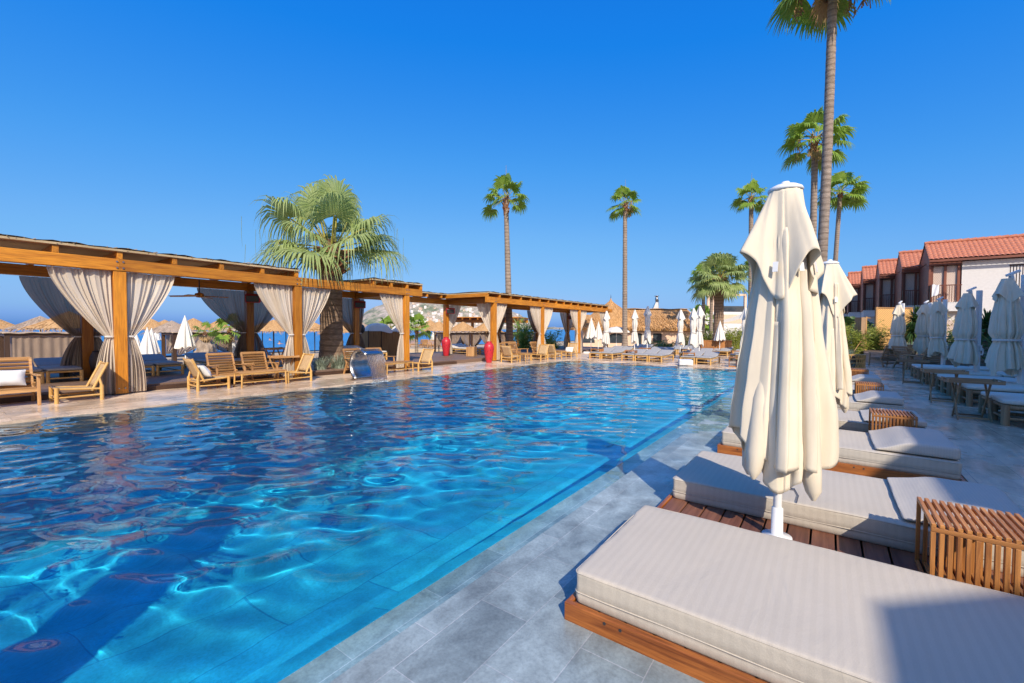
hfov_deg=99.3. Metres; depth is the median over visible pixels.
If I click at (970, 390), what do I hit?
bamboo sunbed
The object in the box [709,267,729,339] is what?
palm tree
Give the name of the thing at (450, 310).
speaker
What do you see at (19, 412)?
paving
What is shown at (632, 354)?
bamboo sunbed
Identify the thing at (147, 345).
folded beach umbrella
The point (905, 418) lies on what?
slatted table
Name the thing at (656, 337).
window
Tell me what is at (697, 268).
palm tree
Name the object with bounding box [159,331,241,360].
beach cabana
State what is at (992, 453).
paving
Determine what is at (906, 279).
hotel unit
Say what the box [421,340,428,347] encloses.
slatted armchair
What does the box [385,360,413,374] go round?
coffee table
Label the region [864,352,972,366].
planter wall
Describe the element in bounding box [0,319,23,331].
thatched parasol
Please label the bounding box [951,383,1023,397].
bamboo sunbed
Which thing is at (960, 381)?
tray table
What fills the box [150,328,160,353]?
folded beach umbrella
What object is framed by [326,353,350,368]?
grass tuft
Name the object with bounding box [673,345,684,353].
bamboo sunbed
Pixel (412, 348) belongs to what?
sand terrace
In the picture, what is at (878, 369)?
paving
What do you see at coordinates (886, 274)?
hotel unit
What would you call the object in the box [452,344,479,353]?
bamboo sunbed
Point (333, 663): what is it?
pool ledge
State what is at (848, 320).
banana plant
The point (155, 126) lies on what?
sky
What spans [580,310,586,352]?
curtain
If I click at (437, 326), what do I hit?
thatched parasol
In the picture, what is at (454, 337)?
beach cabana
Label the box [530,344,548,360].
woven chair
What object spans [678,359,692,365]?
parasol base
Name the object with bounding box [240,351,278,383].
slatted armchair
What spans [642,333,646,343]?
door
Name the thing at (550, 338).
giant reed
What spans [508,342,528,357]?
slatted armchair
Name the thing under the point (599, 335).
folded beach umbrella
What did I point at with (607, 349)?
bamboo sunbed
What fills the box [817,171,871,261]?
palm tree
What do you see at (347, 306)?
curtain
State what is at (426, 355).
woven chair
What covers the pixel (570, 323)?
curtain
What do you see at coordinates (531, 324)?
curtain
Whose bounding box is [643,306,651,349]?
closed parasol
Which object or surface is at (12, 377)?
white pillow
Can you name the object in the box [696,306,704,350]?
closed parasol
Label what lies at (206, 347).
rock
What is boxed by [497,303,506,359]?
curtain
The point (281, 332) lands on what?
thatched parasol
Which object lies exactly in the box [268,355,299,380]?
tray table
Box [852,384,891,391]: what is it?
head cushion
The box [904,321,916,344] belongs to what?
dragon tree
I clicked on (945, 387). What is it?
bamboo sunbed
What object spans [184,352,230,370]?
bamboo sunbed
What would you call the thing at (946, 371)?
tray table
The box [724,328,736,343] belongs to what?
bamboo shrub
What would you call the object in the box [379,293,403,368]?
curtain
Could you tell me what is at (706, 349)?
bamboo sunbed
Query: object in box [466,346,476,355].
carved stool
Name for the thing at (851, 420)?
mattress
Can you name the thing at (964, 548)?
slatted table
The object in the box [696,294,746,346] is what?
white building
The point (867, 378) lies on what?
head cushion
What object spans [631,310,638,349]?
closed parasol
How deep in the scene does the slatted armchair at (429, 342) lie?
46.65 m
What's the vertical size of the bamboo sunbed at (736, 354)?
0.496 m
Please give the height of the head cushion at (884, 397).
0.122 m
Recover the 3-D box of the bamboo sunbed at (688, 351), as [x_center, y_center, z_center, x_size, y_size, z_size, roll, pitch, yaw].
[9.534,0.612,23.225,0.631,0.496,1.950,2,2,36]
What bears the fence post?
on the planting bed
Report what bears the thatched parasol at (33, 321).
on the ground
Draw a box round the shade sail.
[706,314,740,321]
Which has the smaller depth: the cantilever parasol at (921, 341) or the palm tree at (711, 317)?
the cantilever parasol at (921, 341)
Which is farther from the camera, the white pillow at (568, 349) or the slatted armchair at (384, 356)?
the white pillow at (568, 349)
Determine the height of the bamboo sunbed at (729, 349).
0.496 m
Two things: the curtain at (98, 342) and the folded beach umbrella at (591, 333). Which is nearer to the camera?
the curtain at (98, 342)
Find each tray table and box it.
[261,347,284,368]
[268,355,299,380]
[897,359,929,384]
[920,368,968,404]
[941,376,1005,421]
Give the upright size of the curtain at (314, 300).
2.625 m
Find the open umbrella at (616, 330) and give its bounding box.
[603,327,629,345]
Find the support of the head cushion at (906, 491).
on the mattress at (859, 507)
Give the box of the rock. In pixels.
[193,340,216,363]
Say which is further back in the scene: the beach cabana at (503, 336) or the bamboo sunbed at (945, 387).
the beach cabana at (503, 336)
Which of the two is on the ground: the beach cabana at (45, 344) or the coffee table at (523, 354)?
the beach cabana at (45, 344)
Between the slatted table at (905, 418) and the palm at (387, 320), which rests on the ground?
the palm at (387, 320)
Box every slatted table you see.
[851,368,868,375]
[854,381,883,393]
[868,408,917,432]
[914,496,1023,596]
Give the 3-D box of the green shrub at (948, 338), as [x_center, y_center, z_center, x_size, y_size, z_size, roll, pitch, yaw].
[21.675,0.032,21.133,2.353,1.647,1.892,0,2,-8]
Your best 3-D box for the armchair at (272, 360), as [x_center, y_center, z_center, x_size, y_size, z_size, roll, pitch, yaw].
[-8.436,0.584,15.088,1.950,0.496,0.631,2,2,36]
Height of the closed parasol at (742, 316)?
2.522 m
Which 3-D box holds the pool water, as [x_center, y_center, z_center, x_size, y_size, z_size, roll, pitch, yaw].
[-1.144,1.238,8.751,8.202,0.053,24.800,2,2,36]
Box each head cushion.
[852,374,881,382]
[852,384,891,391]
[853,390,903,404]
[860,408,926,426]
[868,426,960,459]
[887,477,1023,542]
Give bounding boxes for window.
[653,334,661,341]
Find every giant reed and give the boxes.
[513,312,548,347]
[545,328,562,347]
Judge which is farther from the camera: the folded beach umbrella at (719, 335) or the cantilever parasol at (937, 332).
the folded beach umbrella at (719, 335)
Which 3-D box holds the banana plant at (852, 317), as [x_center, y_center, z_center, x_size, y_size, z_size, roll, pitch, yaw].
[22.871,-0.586,28.695,2.892,2.217,2.748,0,2,-26]
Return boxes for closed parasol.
[601,311,609,355]
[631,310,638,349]
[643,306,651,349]
[675,310,684,349]
[688,308,697,350]
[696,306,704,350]
[728,181,838,539]
[739,308,746,344]
[818,259,856,412]
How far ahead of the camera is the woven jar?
10.87 m
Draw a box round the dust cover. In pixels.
[365,323,392,332]
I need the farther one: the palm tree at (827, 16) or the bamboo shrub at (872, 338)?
the bamboo shrub at (872, 338)
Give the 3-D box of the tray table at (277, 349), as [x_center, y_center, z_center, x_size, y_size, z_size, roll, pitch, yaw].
[-7.524,0.535,13.830,0.456,0.695,0.658,1,2,25]
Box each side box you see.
[591,348,603,357]
[625,350,636,359]
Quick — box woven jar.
[89,350,99,373]
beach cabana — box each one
[0,331,105,366]
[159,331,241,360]
[434,332,471,351]
[456,332,488,345]
[475,332,505,346]
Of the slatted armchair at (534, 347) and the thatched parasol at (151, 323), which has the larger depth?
the thatched parasol at (151, 323)
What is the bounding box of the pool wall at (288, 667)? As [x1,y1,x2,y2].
[252,389,733,682]
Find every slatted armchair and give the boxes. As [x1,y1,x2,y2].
[0,357,41,404]
[205,352,246,386]
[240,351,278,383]
[342,348,359,373]
[365,347,395,371]
[418,339,426,347]
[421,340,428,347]
[427,340,433,347]
[499,343,517,358]
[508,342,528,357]
[530,342,541,356]
[868,345,899,366]
[887,345,916,354]
[891,346,929,369]
[905,347,948,369]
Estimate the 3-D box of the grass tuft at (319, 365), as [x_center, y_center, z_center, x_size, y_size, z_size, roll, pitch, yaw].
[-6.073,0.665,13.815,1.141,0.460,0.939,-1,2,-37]
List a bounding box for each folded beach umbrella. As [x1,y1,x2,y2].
[134,335,140,346]
[139,327,157,353]
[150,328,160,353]
[154,332,160,340]
[174,315,195,357]
[585,318,596,338]
[593,321,602,342]
[714,321,725,348]
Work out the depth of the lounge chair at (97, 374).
8.63 m
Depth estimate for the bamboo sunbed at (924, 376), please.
12.22 m
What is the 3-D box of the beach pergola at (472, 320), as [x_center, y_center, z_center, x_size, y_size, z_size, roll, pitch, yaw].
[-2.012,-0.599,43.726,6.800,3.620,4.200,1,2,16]
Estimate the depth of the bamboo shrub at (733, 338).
31.86 m
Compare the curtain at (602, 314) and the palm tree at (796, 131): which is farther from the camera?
the curtain at (602, 314)
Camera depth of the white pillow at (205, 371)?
10.09 m
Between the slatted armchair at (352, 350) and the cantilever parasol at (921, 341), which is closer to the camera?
the slatted armchair at (352, 350)
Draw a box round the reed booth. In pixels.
[361,331,399,355]
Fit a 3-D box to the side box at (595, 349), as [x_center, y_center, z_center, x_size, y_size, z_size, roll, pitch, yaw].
[4.378,0.609,22.305,0.490,0.483,0.506,2,2,36]
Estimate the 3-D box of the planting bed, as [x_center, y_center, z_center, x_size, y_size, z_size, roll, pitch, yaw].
[19.824,0.829,14.049,12.400,0.001,26.000,2,2,36]
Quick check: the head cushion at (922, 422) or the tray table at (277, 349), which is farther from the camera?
the tray table at (277, 349)
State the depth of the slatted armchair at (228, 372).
11.09 m
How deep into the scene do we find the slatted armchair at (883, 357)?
18.03 m
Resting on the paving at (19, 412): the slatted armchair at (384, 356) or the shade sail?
the slatted armchair at (384, 356)
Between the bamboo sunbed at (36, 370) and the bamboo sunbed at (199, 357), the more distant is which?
the bamboo sunbed at (199, 357)
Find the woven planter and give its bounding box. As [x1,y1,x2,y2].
[849,354,865,367]
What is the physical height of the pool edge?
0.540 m
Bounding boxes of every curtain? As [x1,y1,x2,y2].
[19,276,81,376]
[46,266,115,394]
[94,328,102,350]
[126,272,174,392]
[197,288,246,367]
[254,283,293,377]
[254,292,272,366]
[302,287,330,375]
[342,298,353,357]
[359,299,365,348]
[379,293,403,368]
[449,305,460,354]
[477,303,490,340]
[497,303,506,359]
[500,311,505,350]
[527,310,536,345]
[530,306,540,356]
[544,307,552,354]
[560,313,567,346]
[569,314,572,342]
[570,310,577,352]
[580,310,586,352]
[599,312,605,347]
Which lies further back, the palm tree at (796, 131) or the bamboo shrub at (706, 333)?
the bamboo shrub at (706, 333)
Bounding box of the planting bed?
[864,349,923,354]
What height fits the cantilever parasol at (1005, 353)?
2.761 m
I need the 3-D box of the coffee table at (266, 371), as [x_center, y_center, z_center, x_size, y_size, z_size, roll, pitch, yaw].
[-6.364,0.923,11.018,0.464,0.366,1.101,2,2,36]
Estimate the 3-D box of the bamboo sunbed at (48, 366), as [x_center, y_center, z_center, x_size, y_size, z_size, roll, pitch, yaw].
[-11.302,0.689,10.806,1.950,0.496,0.631,2,2,36]
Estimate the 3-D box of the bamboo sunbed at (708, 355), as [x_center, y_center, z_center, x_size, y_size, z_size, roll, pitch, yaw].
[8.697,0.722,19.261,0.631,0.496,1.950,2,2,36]
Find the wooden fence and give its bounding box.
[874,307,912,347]
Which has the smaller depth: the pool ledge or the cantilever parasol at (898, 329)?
the pool ledge
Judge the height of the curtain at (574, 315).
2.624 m
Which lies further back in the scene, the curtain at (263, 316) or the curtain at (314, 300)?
the curtain at (263, 316)
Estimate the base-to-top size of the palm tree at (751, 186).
14.805 m
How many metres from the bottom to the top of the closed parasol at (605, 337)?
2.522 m
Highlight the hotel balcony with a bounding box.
[1010,264,1023,286]
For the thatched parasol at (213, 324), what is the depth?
43.29 m
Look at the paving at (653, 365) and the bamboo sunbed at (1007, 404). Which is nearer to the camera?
the bamboo sunbed at (1007, 404)
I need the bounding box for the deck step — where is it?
[0,361,456,403]
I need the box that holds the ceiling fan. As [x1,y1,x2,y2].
[168,280,228,298]
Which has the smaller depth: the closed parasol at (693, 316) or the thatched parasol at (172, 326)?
the closed parasol at (693, 316)
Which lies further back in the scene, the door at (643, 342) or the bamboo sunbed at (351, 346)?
the door at (643, 342)
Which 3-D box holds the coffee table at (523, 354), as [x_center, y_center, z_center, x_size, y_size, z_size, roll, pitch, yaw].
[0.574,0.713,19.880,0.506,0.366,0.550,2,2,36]
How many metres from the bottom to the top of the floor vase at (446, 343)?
0.920 m
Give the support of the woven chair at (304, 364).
on the paving at (19, 412)
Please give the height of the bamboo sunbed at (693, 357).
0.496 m
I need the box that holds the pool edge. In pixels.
[330,400,892,682]
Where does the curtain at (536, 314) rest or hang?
hanging from the pergola at (512, 301)
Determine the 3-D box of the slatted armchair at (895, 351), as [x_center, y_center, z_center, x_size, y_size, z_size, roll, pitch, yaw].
[15.788,0.634,17.229,0.891,0.903,0.851,1,2,6]
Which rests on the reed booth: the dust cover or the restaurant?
the dust cover
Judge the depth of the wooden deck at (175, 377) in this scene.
11.79 m
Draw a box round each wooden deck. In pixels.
[1,354,480,394]
[410,346,611,360]
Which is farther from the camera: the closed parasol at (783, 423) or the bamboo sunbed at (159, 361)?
the bamboo sunbed at (159, 361)
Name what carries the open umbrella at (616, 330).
on the paving at (878, 369)
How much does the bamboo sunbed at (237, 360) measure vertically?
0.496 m
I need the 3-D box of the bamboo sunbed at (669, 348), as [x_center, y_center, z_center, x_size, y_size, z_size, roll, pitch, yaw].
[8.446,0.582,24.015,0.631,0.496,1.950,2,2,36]
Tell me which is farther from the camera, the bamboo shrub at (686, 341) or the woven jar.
the bamboo shrub at (686, 341)
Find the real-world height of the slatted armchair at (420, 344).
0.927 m
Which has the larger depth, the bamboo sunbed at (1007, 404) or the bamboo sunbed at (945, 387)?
the bamboo sunbed at (945, 387)
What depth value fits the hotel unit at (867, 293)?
37.35 m
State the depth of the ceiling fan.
11.82 m
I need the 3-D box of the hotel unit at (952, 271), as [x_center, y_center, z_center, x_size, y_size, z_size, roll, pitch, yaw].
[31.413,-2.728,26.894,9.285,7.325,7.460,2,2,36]
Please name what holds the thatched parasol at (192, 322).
on the ground
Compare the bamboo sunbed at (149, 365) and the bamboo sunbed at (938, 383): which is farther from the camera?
the bamboo sunbed at (149, 365)
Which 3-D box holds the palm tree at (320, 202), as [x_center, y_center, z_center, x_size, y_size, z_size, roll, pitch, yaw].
[-6.196,-2.352,14.904,5.578,6.547,5.317,2,2,36]
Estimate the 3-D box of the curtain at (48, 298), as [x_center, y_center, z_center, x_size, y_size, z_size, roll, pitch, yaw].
[-11.203,-0.306,10.598,0.186,2.482,1.042,2,2,36]
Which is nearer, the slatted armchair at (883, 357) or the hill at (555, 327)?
the slatted armchair at (883, 357)
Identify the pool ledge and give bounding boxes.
[278,393,732,682]
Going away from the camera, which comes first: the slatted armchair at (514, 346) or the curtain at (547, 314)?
the slatted armchair at (514, 346)
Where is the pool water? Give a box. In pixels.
[0,361,735,682]
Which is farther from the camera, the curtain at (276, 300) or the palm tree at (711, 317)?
the palm tree at (711, 317)
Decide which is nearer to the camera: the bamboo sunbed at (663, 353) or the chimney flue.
the bamboo sunbed at (663, 353)
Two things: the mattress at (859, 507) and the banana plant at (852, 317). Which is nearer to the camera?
the mattress at (859, 507)
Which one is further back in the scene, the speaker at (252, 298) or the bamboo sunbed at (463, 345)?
the bamboo sunbed at (463, 345)
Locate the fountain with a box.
[349,349,389,382]
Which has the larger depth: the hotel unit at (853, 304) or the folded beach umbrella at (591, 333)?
the hotel unit at (853, 304)
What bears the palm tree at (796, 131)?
on the paving at (878, 369)
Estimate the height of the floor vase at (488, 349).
0.920 m
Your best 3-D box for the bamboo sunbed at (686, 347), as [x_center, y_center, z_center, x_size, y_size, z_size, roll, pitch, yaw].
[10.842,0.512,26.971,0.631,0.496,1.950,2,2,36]
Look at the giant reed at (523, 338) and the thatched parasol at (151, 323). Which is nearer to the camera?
the giant reed at (523, 338)
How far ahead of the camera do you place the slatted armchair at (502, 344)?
20.26 m
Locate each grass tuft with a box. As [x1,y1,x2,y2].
[312,356,334,369]
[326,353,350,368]
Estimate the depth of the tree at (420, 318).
29.91 m
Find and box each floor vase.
[442,337,450,355]
[484,341,493,362]
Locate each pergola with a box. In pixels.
[0,234,447,395]
[435,291,611,360]
[455,317,527,344]
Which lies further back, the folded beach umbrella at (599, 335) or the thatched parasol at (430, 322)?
the thatched parasol at (430, 322)
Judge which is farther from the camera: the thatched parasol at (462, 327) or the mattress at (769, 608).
the thatched parasol at (462, 327)
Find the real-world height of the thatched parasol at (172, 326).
2.920 m
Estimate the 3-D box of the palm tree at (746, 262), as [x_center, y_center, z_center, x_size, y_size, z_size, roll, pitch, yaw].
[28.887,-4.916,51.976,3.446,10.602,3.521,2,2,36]
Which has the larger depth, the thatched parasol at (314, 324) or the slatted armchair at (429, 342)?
the slatted armchair at (429, 342)
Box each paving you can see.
[0,357,570,424]
[535,347,912,376]
[566,360,735,371]
[879,376,1023,511]
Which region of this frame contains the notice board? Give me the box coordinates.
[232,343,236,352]
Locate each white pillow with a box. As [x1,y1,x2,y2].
[0,370,25,385]
[197,365,211,376]
[565,347,572,351]
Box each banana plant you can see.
[844,316,867,331]
[845,316,872,331]
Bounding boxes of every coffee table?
[233,369,286,387]
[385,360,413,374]
[517,353,531,361]
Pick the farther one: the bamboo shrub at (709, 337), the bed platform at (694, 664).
the bamboo shrub at (709, 337)
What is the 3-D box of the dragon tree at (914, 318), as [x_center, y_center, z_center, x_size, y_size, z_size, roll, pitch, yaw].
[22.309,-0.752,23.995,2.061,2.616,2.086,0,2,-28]
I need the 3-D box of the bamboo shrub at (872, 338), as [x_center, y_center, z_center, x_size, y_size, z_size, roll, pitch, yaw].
[21.495,-0.153,26.051,2.081,2.318,2.064,0,2,-16]
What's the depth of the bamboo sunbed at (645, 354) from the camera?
20.74 m
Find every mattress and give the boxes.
[575,505,1023,682]
[672,451,1023,576]
[721,425,961,479]
[837,395,904,410]
[838,409,926,432]
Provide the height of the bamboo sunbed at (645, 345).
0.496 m
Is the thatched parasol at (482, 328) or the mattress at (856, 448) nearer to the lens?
the mattress at (856, 448)
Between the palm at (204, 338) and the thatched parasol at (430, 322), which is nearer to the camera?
the palm at (204, 338)
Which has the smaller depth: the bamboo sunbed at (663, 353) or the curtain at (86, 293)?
the curtain at (86, 293)
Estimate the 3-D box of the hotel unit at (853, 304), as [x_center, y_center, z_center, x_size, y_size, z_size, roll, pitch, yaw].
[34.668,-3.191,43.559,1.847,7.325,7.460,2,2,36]
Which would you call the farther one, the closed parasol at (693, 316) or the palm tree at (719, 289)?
the palm tree at (719, 289)
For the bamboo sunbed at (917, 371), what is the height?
0.426 m
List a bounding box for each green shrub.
[652,339,675,346]
[655,340,674,346]
[946,330,953,344]
[980,329,991,364]
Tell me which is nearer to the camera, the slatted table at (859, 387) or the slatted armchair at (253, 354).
the slatted table at (859, 387)
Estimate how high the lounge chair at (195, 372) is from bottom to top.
0.750 m
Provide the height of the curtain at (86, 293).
2.627 m
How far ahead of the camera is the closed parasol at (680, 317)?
23.39 m
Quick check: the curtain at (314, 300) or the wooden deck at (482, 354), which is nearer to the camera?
the curtain at (314, 300)
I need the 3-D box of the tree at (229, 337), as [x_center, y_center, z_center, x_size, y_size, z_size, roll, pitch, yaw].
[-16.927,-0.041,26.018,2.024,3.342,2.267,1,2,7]
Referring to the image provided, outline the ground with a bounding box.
[166,341,697,363]
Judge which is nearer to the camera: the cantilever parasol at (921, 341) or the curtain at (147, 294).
the curtain at (147, 294)
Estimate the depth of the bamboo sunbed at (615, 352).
22.09 m
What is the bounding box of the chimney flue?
[653,296,658,307]
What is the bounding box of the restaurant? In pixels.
[570,298,696,346]
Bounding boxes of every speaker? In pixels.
[245,294,260,302]
[354,301,365,307]
[446,308,454,313]
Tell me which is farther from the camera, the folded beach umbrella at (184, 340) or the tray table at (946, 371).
the folded beach umbrella at (184, 340)
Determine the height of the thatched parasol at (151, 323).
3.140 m
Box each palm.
[189,321,216,342]
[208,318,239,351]
[380,315,394,328]
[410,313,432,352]
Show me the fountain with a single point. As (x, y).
(365, 364)
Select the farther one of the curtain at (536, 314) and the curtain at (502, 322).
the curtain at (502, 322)
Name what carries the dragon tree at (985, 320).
on the planter wall at (947, 362)
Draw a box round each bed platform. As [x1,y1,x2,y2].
[564,491,1023,682]
[717,442,966,481]
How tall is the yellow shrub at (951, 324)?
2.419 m
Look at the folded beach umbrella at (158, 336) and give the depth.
44.89 m
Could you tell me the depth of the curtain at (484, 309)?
19.98 m
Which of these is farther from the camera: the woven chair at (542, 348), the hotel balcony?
the hotel balcony
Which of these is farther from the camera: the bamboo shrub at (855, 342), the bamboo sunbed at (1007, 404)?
the bamboo shrub at (855, 342)
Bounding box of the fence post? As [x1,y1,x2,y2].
[854,317,870,353]
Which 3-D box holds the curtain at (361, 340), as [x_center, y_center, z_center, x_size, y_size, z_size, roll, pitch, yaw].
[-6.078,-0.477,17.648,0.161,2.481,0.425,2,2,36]
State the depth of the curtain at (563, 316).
31.25 m
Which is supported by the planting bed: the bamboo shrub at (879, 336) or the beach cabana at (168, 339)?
the bamboo shrub at (879, 336)
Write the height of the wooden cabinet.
0.860 m
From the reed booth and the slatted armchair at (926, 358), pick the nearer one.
the slatted armchair at (926, 358)
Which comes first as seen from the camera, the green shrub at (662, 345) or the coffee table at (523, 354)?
the coffee table at (523, 354)
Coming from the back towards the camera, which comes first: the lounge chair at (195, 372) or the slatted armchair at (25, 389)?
the lounge chair at (195, 372)
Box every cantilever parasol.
[887,301,908,367]
[912,300,931,354]
[927,296,948,364]
[946,287,983,371]
[985,269,1023,383]
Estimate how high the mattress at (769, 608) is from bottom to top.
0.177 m
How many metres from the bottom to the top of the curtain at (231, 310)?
2.485 m
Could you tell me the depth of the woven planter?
17.32 m
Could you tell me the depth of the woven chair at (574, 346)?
23.05 m
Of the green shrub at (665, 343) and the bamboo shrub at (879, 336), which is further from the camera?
the green shrub at (665, 343)
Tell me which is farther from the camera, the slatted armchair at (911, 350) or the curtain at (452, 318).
the curtain at (452, 318)
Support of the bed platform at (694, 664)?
on the pool edge
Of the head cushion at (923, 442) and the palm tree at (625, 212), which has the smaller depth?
the head cushion at (923, 442)
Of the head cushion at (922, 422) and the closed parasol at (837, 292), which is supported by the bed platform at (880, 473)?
the closed parasol at (837, 292)
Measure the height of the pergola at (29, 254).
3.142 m
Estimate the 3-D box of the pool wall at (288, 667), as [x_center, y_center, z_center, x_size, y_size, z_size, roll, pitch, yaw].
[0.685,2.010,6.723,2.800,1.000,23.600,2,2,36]
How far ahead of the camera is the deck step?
10.34 m
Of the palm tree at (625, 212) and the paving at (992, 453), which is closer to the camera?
the paving at (992, 453)
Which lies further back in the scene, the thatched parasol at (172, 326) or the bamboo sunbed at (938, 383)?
the thatched parasol at (172, 326)
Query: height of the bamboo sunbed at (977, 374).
0.426 m
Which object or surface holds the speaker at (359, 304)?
attached to the pergola at (29, 254)
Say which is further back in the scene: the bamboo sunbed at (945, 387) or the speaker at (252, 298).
the speaker at (252, 298)
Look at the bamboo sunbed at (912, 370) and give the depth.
13.92 m
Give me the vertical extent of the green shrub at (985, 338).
1.647 m
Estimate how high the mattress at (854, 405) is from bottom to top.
0.177 m
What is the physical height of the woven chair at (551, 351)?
0.750 m
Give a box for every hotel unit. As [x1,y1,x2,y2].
[846,271,860,334]
[859,265,877,333]
[875,258,897,306]
[894,249,926,314]
[918,233,1023,338]
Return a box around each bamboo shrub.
[681,332,691,345]
[698,329,712,345]
[703,332,712,339]
[724,325,741,350]
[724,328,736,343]
[845,323,876,353]
[851,319,889,349]
[866,327,890,349]
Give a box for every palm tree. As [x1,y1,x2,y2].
[241,174,408,366]
[480,173,529,352]
[606,179,641,345]
[686,264,716,335]
[688,252,751,339]
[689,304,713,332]
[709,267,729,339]
[730,178,767,300]
[739,261,747,280]
[765,0,890,261]
[776,106,858,236]
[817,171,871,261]
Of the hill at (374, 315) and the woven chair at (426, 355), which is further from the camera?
the hill at (374, 315)
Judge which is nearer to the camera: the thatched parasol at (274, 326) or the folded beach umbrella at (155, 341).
the folded beach umbrella at (155, 341)
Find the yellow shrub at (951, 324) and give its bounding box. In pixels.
[947,314,955,338]
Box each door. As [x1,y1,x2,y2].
[637,333,641,343]
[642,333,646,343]
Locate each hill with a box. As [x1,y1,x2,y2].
[363,302,548,329]
[547,327,563,328]
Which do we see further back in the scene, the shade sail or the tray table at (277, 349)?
the shade sail
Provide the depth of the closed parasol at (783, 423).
2.79 m
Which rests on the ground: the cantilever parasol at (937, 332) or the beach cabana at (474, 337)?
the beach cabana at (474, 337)
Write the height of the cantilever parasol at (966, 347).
2.681 m
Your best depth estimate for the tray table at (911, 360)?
12.18 m
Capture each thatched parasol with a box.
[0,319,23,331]
[2,316,63,331]
[15,318,62,331]
[140,321,193,360]
[142,319,161,330]
[181,318,220,351]
[211,321,227,350]
[259,320,283,354]
[264,331,306,345]
[309,325,346,331]
[310,323,319,352]
[418,320,434,346]
[420,321,456,351]
[451,322,480,343]
[469,323,502,331]
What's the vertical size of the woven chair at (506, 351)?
0.750 m
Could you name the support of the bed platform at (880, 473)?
on the pool edge
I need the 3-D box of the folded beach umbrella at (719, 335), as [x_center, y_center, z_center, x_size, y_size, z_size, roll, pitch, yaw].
[12.431,-0.220,26.002,0.622,2.037,0.622,0,2,-5]
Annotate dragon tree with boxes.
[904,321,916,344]
[905,305,919,332]
[980,308,991,365]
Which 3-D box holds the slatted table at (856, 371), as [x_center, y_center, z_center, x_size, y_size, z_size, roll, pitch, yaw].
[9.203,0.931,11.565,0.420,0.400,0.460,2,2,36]
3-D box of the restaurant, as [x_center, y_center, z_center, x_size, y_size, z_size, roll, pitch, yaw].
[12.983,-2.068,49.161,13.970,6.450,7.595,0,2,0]
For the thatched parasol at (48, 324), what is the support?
on the ground
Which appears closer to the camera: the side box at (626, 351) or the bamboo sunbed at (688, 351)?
the side box at (626, 351)
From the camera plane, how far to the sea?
112.96 m
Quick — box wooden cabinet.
[700,340,731,353]
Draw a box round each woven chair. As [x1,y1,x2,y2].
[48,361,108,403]
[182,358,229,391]
[279,353,314,382]
[406,348,433,371]
[500,345,520,362]
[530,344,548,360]
[545,344,561,359]
[563,343,577,357]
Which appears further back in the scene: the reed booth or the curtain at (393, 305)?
the reed booth
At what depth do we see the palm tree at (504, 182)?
24.31 m
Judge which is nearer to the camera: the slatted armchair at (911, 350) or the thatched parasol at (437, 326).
the slatted armchair at (911, 350)
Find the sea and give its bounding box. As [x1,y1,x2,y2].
[0,329,574,355]
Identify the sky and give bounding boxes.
[0,0,1023,327]
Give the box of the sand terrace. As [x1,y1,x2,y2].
[410,345,483,351]
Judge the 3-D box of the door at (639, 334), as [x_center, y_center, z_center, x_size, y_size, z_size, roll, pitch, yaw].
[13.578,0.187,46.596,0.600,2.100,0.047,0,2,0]
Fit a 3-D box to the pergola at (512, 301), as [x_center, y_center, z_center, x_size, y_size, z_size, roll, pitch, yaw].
[1.535,-0.843,25.760,3.617,3.145,13.700,2,2,36]
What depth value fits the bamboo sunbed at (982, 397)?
7.60 m
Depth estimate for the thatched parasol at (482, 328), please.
41.07 m
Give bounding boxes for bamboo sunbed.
[0,361,44,385]
[33,357,83,382]
[141,354,183,375]
[144,362,154,375]
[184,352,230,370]
[208,351,252,370]
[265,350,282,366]
[344,345,387,359]
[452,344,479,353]
[454,343,483,353]
[589,347,614,358]
[601,348,626,358]
[621,346,633,354]
[621,349,646,360]
[634,349,659,361]
[635,344,652,348]
[648,350,673,361]
[662,347,675,357]
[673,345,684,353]
[677,345,694,354]
[679,348,700,357]
[680,351,704,363]
[695,351,719,364]
[700,348,712,352]
[716,347,733,355]
[730,349,739,360]
[910,364,986,377]
[914,365,989,379]
[921,368,1004,383]
[926,372,1016,386]
[935,374,1016,391]
[941,376,1016,395]
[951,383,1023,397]
[959,383,1023,406]
[978,391,1023,417]
[990,396,1023,425]
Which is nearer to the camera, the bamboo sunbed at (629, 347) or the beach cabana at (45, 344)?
the beach cabana at (45, 344)

